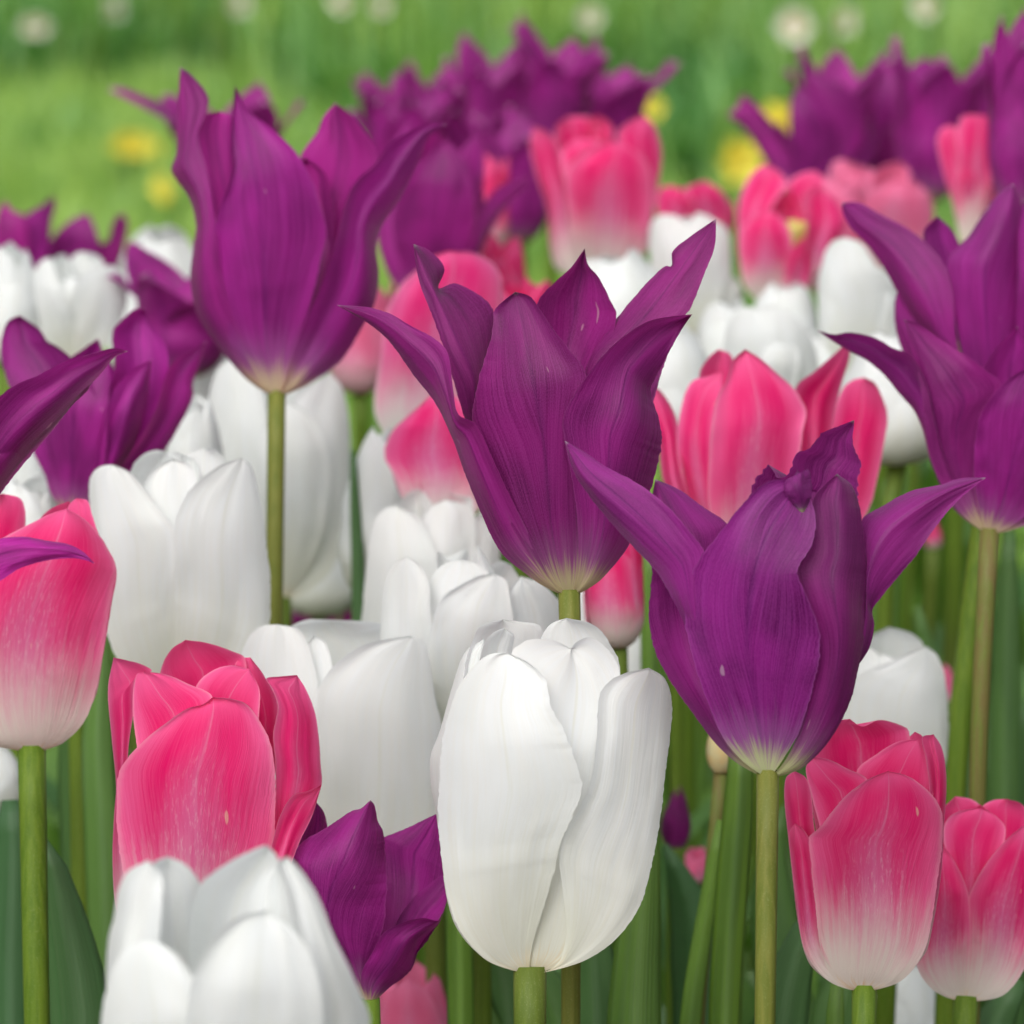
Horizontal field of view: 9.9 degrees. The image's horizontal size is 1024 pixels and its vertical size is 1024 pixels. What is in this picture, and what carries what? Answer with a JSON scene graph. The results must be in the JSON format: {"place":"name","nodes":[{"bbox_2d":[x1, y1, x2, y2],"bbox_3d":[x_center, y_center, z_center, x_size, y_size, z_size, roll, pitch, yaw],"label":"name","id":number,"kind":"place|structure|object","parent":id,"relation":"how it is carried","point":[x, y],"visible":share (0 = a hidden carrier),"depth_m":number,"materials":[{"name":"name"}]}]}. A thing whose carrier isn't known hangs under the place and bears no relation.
{"place":"outdoors","nodes":[
{"label":"outdoors","id":0,"kind":"place"},
{"bbox_2d":[0,0,1023,613],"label":"ground","id":1,"kind":"structure","parent":0,"point":[330,102],"depth_m":7.71,"materials":[{"name":"green plant"}]},
{"bbox_2d":[0,748,18,805],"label":"white tulip","id":2,"kind":"object","parent":1,"relation":"on","point":[9,776],"visible":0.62,"depth_m":1.74,"materials":[{"name":"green plant"}]},
{"bbox_2d":[0,241,38,754],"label":"white tulip","id":3,"kind":"object","parent":1,"relation":"on","point":[17,294],"visible":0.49,"depth_m":2.09,"materials":[{"name":"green plant"}]},
{"bbox_2d":[1,453,44,493],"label":"white tulip","id":4,"kind":"object","parent":1,"relation":"on","point":[30,468],"visible":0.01,"depth_m":1.94,"materials":[{"name":"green plant"}]},
{"bbox_2d":[0,196,55,270],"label":"purple tulip","id":5,"kind":"object","parent":1,"relation":"on","point":[30,232],"visible":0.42,"depth_m":2.39,"materials":[{"name":"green plant"}]},
{"bbox_2d":[2,473,57,760],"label":"white tulip","id":6,"kind":"object","parent":1,"relation":"on","point":[33,494],"visible":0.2,"depth_m":1.77,"materials":[{"name":"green plant"}]},
{"bbox_2d":[15,17,61,94],"bbox_3d":[-0.681,-0.652,8.468,0.071,0.122,0.062,0,11,0],"label":"white narcissus","id":7,"kind":"object","parent":1,"relation":"on","point":[29,26],"visible":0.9,"depth_m":8.46,"materials":[{"name":"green plant"}]},
{"bbox_2d":[0,348,127,580],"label":"purple tulip","id":8,"kind":"object","parent":1,"relation":"on","point":[33,411],"visible":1,"depth_m":1.41,"materials":[{"name":"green plant"}]},
{"bbox_2d":[0,494,132,1023],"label":"pink tulip","id":9,"kind":"object","parent":1,"relation":"on","point":[54,617],"visible":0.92,"depth_m":1.56,"materials":[{"name":"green plant"}]},
{"bbox_2d":[33,252,127,356],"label":"white tulip","id":10,"kind":"object","parent":1,"relation":"on","point":[81,298],"visible":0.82,"depth_m":2.09,"materials":[{"name":"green plant"}]},
{"bbox_2d":[46,213,127,267],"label":"purple tulip","id":11,"kind":"object","parent":1,"relation":"on","point":[70,239],"visible":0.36,"depth_m":2.41,"materials":[{"name":"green plant"}]},
{"bbox_2d":[75,0,122,99],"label":"white narcissus","id":12,"kind":"object","parent":1,"relation":"on","point":[114,7],"visible":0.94,"depth_m":8.46,"materials":[{"name":"green plant"}]},
{"bbox_2d":[1,308,205,914],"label":"purple tulip","id":13,"kind":"object","parent":1,"relation":"on","point":[129,410],"visible":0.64,"depth_m":1.75,"materials":[{"name":"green plant"}]},
{"bbox_2d":[108,291,136,750],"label":"white tulip","id":14,"kind":"object","parent":1,"relation":"on","point":[131,305],"visible":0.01,"depth_m":2.19,"materials":[{"name":"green plant"}]},
{"bbox_2d":[100,132,155,197],"bbox_3d":[-0.456,-0.410,7.013,0.060,0.088,0.060,-3,11,-15],"label":"yellow narcissus","id":15,"kind":"object","parent":1,"relation":"on","point":[123,145],"visible":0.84,"depth_m":6.99,"materials":[{"name":"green plant"}]},
{"bbox_2d":[132,141,160,183],"bbox_3d":[-0.447,-0.411,7.205,0.036,0.083,0.036,0,11,0],"label":"yellow narcissus","id":16,"kind":"object","parent":1,"relation":"on","point":[157,148],"visible":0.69,"depth_m":7.20,"materials":[{"name":"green plant"}]},
{"bbox_2d":[119,225,192,451],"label":"white tulip","id":17,"kind":"object","parent":1,"relation":"on","point":[171,245],"visible":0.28,"depth_m":2.49,"materials":[{"name":"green plant"}]},
{"bbox_2d":[57,448,270,983],"bbox_3d":[-0.131,0.228,1.747,0.073,0.515,0.160,-5,11,-24],"label":"white tulip","id":18,"kind":"object","parent":1,"relation":"on","point":[183,537],"visible":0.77,"depth_m":1.65,"materials":[{"name":"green plant"}]},
{"bbox_2d":[107,241,223,377],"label":"purple tulip","id":19,"kind":"object","parent":1,"relation":"on","point":[158,288],"visible":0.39,"depth_m":2.08,"materials":[{"name":"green plant"}]},
{"bbox_2d":[151,174,188,229],"bbox_3d":[-0.369,-0.322,6.409,0.033,0.091,0.033,10,15,44],"label":"yellow narcissus","id":20,"kind":"object","parent":1,"relation":"on","point":[162,188],"visible":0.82,"depth_m":6.40,"materials":[{"name":"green plant"}]},
{"bbox_2d":[166,392,223,457],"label":"white tulip","id":21,"kind":"object","parent":1,"relation":"on","point":[197,429],"visible":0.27,"depth_m":1.86,"materials":[{"name":"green plant"}]},
{"bbox_2d":[108,80,306,140],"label":"purple tulip","id":22,"kind":"object","parent":1,"relation":"on","point":[256,101],"visible":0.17,"depth_m":2.49,"materials":[{"name":"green plant"}]},
{"bbox_2d":[193,355,227,400],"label":"white tulip","id":23,"kind":"object","parent":1,"relation":"on","point":[202,386],"visible":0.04,"depth_m":2.13,"materials":[{"name":"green plant"}]},
{"bbox_2d":[108,640,321,904],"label":"pink tulip","id":24,"kind":"object","parent":1,"relation":"on","point":[223,735],"visible":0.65,"depth_m":1.48,"materials":[{"name":"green plant"}]},
{"bbox_2d":[211,0,249,87],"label":"white narcissus","id":25,"kind":"object","parent":1,"relation":"on","point":[237,6],"visible":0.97,"depth_m":8.48,"materials":[{"name":"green plant"}]},
{"bbox_2d":[101,845,370,1023],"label":"white tulip","id":26,"kind":"object","parent":1,"relation":"on","point":[247,938],"visible":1,"depth_m":1.19,"materials":[{"name":"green plant"}]},
{"bbox_2d":[209,360,349,625],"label":"white tulip","id":27,"kind":"object","parent":1,"relation":"on","point":[317,451],"visible":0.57,"depth_m":1.94,"materials":[{"name":"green plant"}]},
{"bbox_2d":[171,67,445,624],"bbox_3d":[-0.092,0.164,1.829,0.070,0.612,0.144,-9,14,-39],"label":"purple tulip","id":28,"kind":"object","parent":1,"relation":"on","point":[284,262],"visible":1,"depth_m":1.74,"materials":[{"name":"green plant"}]},
{"bbox_2d":[291,558,350,619],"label":"white tulip","id":29,"kind":"object","parent":1,"relation":"on","point":[329,595],"visible":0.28,"depth_m":2.07,"materials":[{"name":"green plant"}]},
{"bbox_2d":[292,610,350,624],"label":"purple tulip","id":30,"kind":"object","parent":1,"relation":"on","point":[296,618],"visible":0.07,"depth_m":2.19,"materials":[{"name":"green plant"}]},
{"bbox_2d":[329,0,368,85],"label":"white narcissus","id":31,"kind":"object","parent":1,"relation":"on","point":[340,5],"visible":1,"depth_m":7.51,"materials":[{"name":"green plant"}]},
{"bbox_2d":[330,281,394,458],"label":"pink tulip","id":32,"kind":"object","parent":1,"relation":"on","point":[354,371],"visible":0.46,"depth_m":2.19,"materials":[{"name":"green plant"}]},
{"bbox_2d":[293,800,446,1023],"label":"purple tulip","id":33,"kind":"object","parent":1,"relation":"on","point":[382,899],"visible":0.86,"depth_m":1.49,"materials":[{"name":"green plant"}]},
{"bbox_2d":[338,427,402,620],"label":"white tulip","id":34,"kind":"object","parent":1,"relation":"on","point":[372,493],"visible":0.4,"depth_m":1.86,"materials":[{"name":"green plant"}]},
{"bbox_2d":[356,0,389,80],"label":"white narcissus","id":35,"kind":"object","parent":1,"relation":"on","point":[380,6],"visible":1,"depth_m":7.11,"materials":[{"name":"green plant"}]},
{"bbox_2d":[352,59,417,131],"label":"purple tulip","id":36,"kind":"object","parent":1,"relation":"on","point":[370,89],"visible":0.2,"depth_m":2.95,"materials":[{"name":"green plant"}]},
{"bbox_2d":[241,619,560,1023],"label":"white tulip","id":37,"kind":"object","parent":1,"relation":"on","point":[370,692],"visible":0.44,"depth_m":1.60,"materials":[{"name":"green plant"}]},
{"bbox_2d":[346,82,462,292],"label":"purple tulip","id":38,"kind":"object","parent":1,"relation":"on","point":[390,123],"visible":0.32,"depth_m":2.54,"materials":[{"name":"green plant"}]},
{"bbox_2d":[379,961,446,1023],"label":"pink tulip","id":39,"kind":"object","parent":1,"relation":"on","point":[411,997],"visible":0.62,"depth_m":1.78,"materials":[{"name":"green plant"}]},
{"bbox_2d":[361,489,499,1000],"bbox_3d":[-0.020,0.224,1.861,0.050,0.482,0.118,0,11,0],"label":"white tulip","id":40,"kind":"object","parent":1,"relation":"on","point":[419,527],"visible":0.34,"depth_m":1.77,"materials":[{"name":"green plant"}]},
{"bbox_2d":[384,395,478,966],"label":"pink tulip","id":41,"kind":"object","parent":1,"relation":"on","point":[421,452],"visible":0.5,"depth_m":1.79,"materials":[{"name":"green plant"}]},
{"bbox_2d":[374,251,504,963],"bbox_3d":[-0.066,0.173,1.984,0.132,0.536,0.056,8,13,36],"label":"pink tulip","id":42,"kind":"object","parent":1,"relation":"on","point":[401,394],"visible":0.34,"depth_m":1.91,"materials":[{"name":"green plant"}]},
{"bbox_2d":[392,58,489,120],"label":"purple tulip","id":43,"kind":"object","parent":1,"relation":"on","point":[410,87],"visible":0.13,"depth_m":2.84,"materials":[{"name":"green plant"}]},
{"bbox_2d":[377,122,534,286],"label":"purple tulip","id":44,"kind":"object","parent":1,"relation":"on","point":[441,206],"visible":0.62,"depth_m":2.13,"materials":[{"name":"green plant"}]},
{"bbox_2d":[380,545,558,1023],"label":"white tulip","id":45,"kind":"object","parent":1,"relation":"on","point":[463,595],"visible":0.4,"depth_m":1.62,"materials":[{"name":"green plant"}]},
{"bbox_2d":[444,105,511,152],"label":"purple tulip","id":46,"kind":"object","parent":1,"relation":"on","point":[459,134],"visible":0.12,"depth_m":2.58,"materials":[{"name":"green plant"}]},
{"bbox_2d":[442,32,522,128],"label":"purple tulip","id":47,"kind":"object","parent":1,"relation":"on","point":[487,88],"visible":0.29,"depth_m":2.78,"materials":[{"name":"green plant"}]},
{"bbox_2d":[476,154,508,515],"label":"pink tulip","id":48,"kind":"object","parent":1,"relation":"on","point":[496,175],"visible":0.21,"depth_m":2.39,"materials":[{"name":"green plant"}]},
{"bbox_2d":[482,232,525,561],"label":"pink tulip","id":49,"kind":"object","parent":1,"relation":"on","point":[506,259],"visible":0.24,"depth_m":2.19,"materials":[{"name":"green plant"}]},
{"bbox_2d":[471,110,553,575],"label":"purple tulip","id":50,"kind":"object","parent":1,"relation":"on","point":[528,216],"visible":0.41,"depth_m":2.54,"materials":[{"name":"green plant"}]},
{"bbox_2d":[501,274,551,579],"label":"pink tulip","id":51,"kind":"object","parent":1,"relation":"on","point":[526,286],"visible":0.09,"depth_m":2.05,"materials":[{"name":"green plant"}]},
{"bbox_2d":[338,219,715,1023],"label":"purple tulip","id":52,"kind":"object","parent":1,"relation":"on","point":[570,359],"visible":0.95,"depth_m":1.49,"materials":[{"name":"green plant"}]},
{"bbox_2d":[46,372,1023,1023],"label":"foliage","id":53,"kind":"object","parent":1,"relation":"on","point":[700,816],"visible":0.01,"depth_m":2.35,"materials":[{"name":"green plant"}]},
{"bbox_2d":[430,618,671,1023],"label":"white tulip","id":54,"kind":"object","parent":1,"relation":"on","point":[548,757],"visible":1,"depth_m":1.44,"materials":[{"name":"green plant"}]},
{"bbox_2d":[509,12,607,599],"bbox_3d":[0.037,0.029,2.787,0.077,0.528,0.062,0,11,0],"label":"purple tulip","id":55,"kind":"object","parent":1,"relation":"on","point":[557,87],"visible":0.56,"depth_m":2.73,"materials":[{"name":"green plant"}]},
{"bbox_2d":[580,591,585,621],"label":"white tulip","id":56,"kind":"object","parent":1,"relation":"on","point":[582,606],"visible":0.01,"depth_m":1.74,"materials":[{"name":"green plant"}]},
{"bbox_2d":[572,6,606,50],"bbox_3d":[0.089,-0.526,6.763,0.042,0.111,0.037,0,11,0],"label":"white narcissus","id":57,"kind":"object","parent":1,"relation":"on","point":[588,17],"visible":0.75,"depth_m":6.74,"materials":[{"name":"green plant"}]},
{"bbox_2d":[530,115,661,273],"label":"pink tulip","id":58,"kind":"object","parent":1,"relation":"on","point":[598,185],"visible":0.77,"depth_m":2.24,"materials":[{"name":"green plant"}]},
{"bbox_2d":[584,544,643,674],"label":"pink tulip","id":59,"kind":"object","parent":1,"relation":"on","point":[614,604],"visible":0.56,"depth_m":1.69,"materials":[{"name":"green plant"}]},
{"bbox_2d":[587,247,656,317],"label":"white tulip","id":60,"kind":"object","parent":1,"relation":"on","point":[629,276],"visible":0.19,"depth_m":2.10,"materials":[{"name":"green plant"}]},
{"bbox_2d":[588,61,679,140],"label":"purple tulip","id":61,"kind":"object","parent":1,"relation":"on","point":[619,99],"visible":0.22,"depth_m":2.83,"materials":[{"name":"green plant"}]},
{"bbox_2d":[628,635,640,671],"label":"white tulip","id":62,"kind":"object","parent":1,"relation":"on","point":[634,656],"visible":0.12,"depth_m":1.81,"materials":[{"name":"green plant"}]},
{"bbox_2d":[645,96,664,130],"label":"yellow narcissus","id":63,"kind":"object","parent":1,"relation":"on","point":[655,108],"visible":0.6,"depth_m":5.39,"materials":[{"name":"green plant"}]},
{"bbox_2d":[661,786,690,1023],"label":"purple tulip","id":64,"kind":"object","parent":1,"relation":"on","point":[675,826],"visible":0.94,"depth_m":1.85,"materials":[{"name":"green plant"}]},
{"bbox_2d":[657,326,707,852],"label":"white tulip","id":65,"kind":"object","parent":1,"relation":"on","point":[686,358],"visible":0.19,"depth_m":1.96,"materials":[{"name":"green plant"}]},
{"bbox_2d":[662,736,727,1023],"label":"tulip bud","id":66,"kind":"object","parent":1,"relation":"on","point":[691,907],"visible":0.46,"depth_m":1.66,"materials":[{"name":"green plant"}]},
{"bbox_2d":[655,181,735,796],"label":"pink tulip","id":67,"kind":"object","parent":1,"relation":"on","point":[707,198],"visible":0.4,"depth_m":2.39,"materials":[{"name":"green plant"}]},
{"bbox_2d":[685,846,705,887],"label":"pink tulip","id":68,"kind":"object","parent":1,"relation":"on","point":[695,861],"visible":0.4,"depth_m":1.90,"materials":[{"name":"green plant"}]},
{"bbox_2d":[649,212,743,851],"bbox_3d":[0.106,0.131,2.285,0.144,0.511,0.054,-9,14,-41],"label":"white tulip","id":69,"kind":"object","parent":1,"relation":"on","point":[668,234],"visible":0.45,"depth_m":2.19,"materials":[{"name":"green plant"}]},
{"bbox_2d":[695,298,745,357],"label":"white tulip","id":70,"kind":"object","parent":1,"relation":"on","point":[711,327],"visible":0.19,"depth_m":2.12,"materials":[{"name":"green plant"}]},
{"bbox_2d":[699,139,763,250],"bbox_3d":[0.194,-0.270,5.213,0.045,0.124,0.045,-4,11,-22],"label":"yellow narcissus","id":71,"kind":"object","parent":1,"relation":"on","point":[749,163],"visible":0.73,"depth_m":5.19,"materials":[{"name":"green plant"}]},
{"bbox_2d":[640,347,887,1023],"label":"pink tulip","id":72,"kind":"object","parent":1,"relation":"on","point":[746,417],"visible":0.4,"depth_m":1.70,"materials":[{"name":"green plant"}]},
{"bbox_2d":[724,305,818,838],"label":"white tulip","id":73,"kind":"object","parent":1,"relation":"on","point":[777,340],"visible":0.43,"depth_m":1.99,"materials":[{"name":"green plant"}]},
{"bbox_2d":[565,420,984,1023],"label":"purple tulip","id":74,"kind":"object","parent":1,"relation":"on","point":[767,598],"visible":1,"depth_m":1.41,"materials":[{"name":"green plant"}]},
{"bbox_2d":[765,101,789,134],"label":"yellow narcissus","id":75,"kind":"object","parent":1,"relation":"on","point":[775,112],"visible":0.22,"depth_m":4.79,"materials":[{"name":"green plant"}]},
{"bbox_2d":[743,281,819,972],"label":"white tulip","id":76,"kind":"object","parent":1,"relation":"on","point":[796,301],"visible":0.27,"depth_m":2.17,"materials":[{"name":"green plant"}]},
{"bbox_2d":[738,164,847,971],"bbox_3d":[0.139,0.130,2.245,0.110,0.527,0.046,0,11,0],"label":"pink tulip","id":77,"kind":"object","parent":1,"relation":"on","point":[793,231],"visible":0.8,"depth_m":2.20,"materials":[{"name":"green plant"}]},
{"bbox_2d":[728,67,878,192],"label":"purple tulip","id":78,"kind":"object","parent":1,"relation":"on","point":[820,138],"visible":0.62,"depth_m":2.59,"materials":[{"name":"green plant"}]},
{"bbox_2d":[775,8,832,97],"bbox_3d":[0.325,-0.484,6.671,0.067,0.176,0.059,3,11,15],"label":"white narcissus","id":79,"kind":"object","parent":1,"relation":"on","point":[789,31],"visible":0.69,"depth_m":6.64,"materials":[{"name":"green plant"}]},
{"bbox_2d":[664,35,992,683],"bbox_3d":[0.130,0.046,2.679,0.196,0.534,0.049,8,13,35],"label":"purple tulip","id":80,"kind":"object","parent":1,"relation":"on","point":[934,100],"visible":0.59,"depth_m":2.58,"materials":[{"name":"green plant"}]},
{"bbox_2d":[810,327,847,830],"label":"white tulip","id":81,"kind":"object","parent":1,"relation":"on","point":[823,355],"visible":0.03,"depth_m":2.10,"materials":[{"name":"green plant"}]},
{"bbox_2d":[811,8,855,65],"bbox_3d":[0.367,-0.510,6.715,0.050,0.130,0.043,-8,13,-37],"label":"white narcissus","id":82,"kind":"object","parent":1,"relation":"on","point":[845,21],"visible":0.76,"depth_m":6.70,"materials":[{"name":"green plant"}]},
{"bbox_2d":[783,42,889,139],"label":"purple tulip","id":83,"kind":"object","parent":1,"relation":"on","point":[865,87],"visible":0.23,"depth_m":2.70,"materials":[{"name":"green plant"}]},
{"bbox_2d":[811,170,864,294],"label":"pink tulip","id":84,"kind":"object","parent":1,"relation":"on","point":[849,191],"visible":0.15,"depth_m":2.29,"materials":[{"name":"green plant"}]},
{"bbox_2d":[752,719,946,1023],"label":"pink tulip","id":85,"kind":"object","parent":1,"relation":"on","point":[866,856],"visible":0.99,"depth_m":1.49,"materials":[{"name":"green plant"}]},
{"bbox_2d":[818,237,897,514],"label":"white tulip","id":86,"kind":"object","parent":1,"relation":"on","point":[857,292],"visible":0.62,"depth_m":2.01,"materials":[{"name":"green plant"}]},
{"bbox_2d":[829,159,933,510],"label":"pink tulip","id":87,"kind":"object","parent":1,"relation":"on","point":[892,191],"visible":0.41,"depth_m":2.39,"materials":[{"name":"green plant"}]},
{"bbox_2d":[843,329,929,632],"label":"white tulip","id":88,"kind":"object","parent":1,"relation":"on","point":[905,445],"visible":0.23,"depth_m":1.88,"materials":[{"name":"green plant"}]},
{"bbox_2d":[842,627,948,1023],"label":"white tulip","id":89,"kind":"object","parent":1,"relation":"on","point":[900,679],"visible":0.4,"depth_m":1.74,"materials":[{"name":"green plant"}]},
{"bbox_2d":[866,57,934,170],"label":"purple tulip","id":90,"kind":"object","parent":1,"relation":"on","point":[883,118],"visible":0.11,"depth_m":2.73,"materials":[{"name":"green plant"}]},
{"bbox_2d":[895,965,934,1023],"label":"white tulip","id":91,"kind":"object","parent":1,"relation":"on","point":[915,998],"visible":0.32,"depth_m":1.83,"materials":[{"name":"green plant"}]},
{"bbox_2d":[819,320,1023,1023],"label":"purple tulip","id":92,"kind":"object","parent":1,"relation":"on","point":[968,411],"visible":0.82,"depth_m":1.64,"materials":[{"name":"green plant"}]},
{"bbox_2d":[922,525,941,644],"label":"pink tulip","id":93,"kind":"object","parent":1,"relation":"on","point":[932,543],"visible":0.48,"depth_m":2.20,"materials":[{"name":"green plant"}]},
{"bbox_2d":[842,184,1023,1023],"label":"purple tulip","id":94,"kind":"object","parent":1,"relation":"on","point":[967,293],"visible":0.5,"depth_m":1.73,"materials":[{"name":"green plant"}]},
{"bbox_2d":[912,0,960,61],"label":"white narcissus","id":95,"kind":"object","parent":1,"relation":"on","point":[925,9],"visible":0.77,"depth_m":6.95,"materials":[{"name":"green plant"}]},
{"bbox_2d":[943,663,952,760],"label":"pink tulip","id":96,"kind":"object","parent":1,"relation":"on","point":[948,676],"visible":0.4,"depth_m":2.00,"materials":[{"name":"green plant"}]},
{"bbox_2d":[937,57,987,114],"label":"purple tulip","id":97,"kind":"object","parent":1,"relation":"on","point":[982,108],"visible":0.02,"depth_m":2.83,"materials":[{"name":"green plant"}]},
{"bbox_2d":[937,115,995,674],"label":"pink tulip","id":98,"kind":"object","parent":1,"relation":"on","point":[962,147],"visible":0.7,"depth_m":2.20,"materials":[{"name":"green plant"}]},
{"bbox_2d":[917,796,1023,1023],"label":"pink tulip","id":99,"kind":"object","parent":1,"relation":"on","point":[971,957],"visible":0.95,"depth_m":1.56,"materials":[{"name":"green plant"}]},
{"bbox_2d":[981,9,1023,575],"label":"purple tulip","id":100,"kind":"object","parent":1,"relation":"on","point":[1003,71],"visible":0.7,"depth_m":2.09,"materials":[{"name":"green plant"}]}
]}

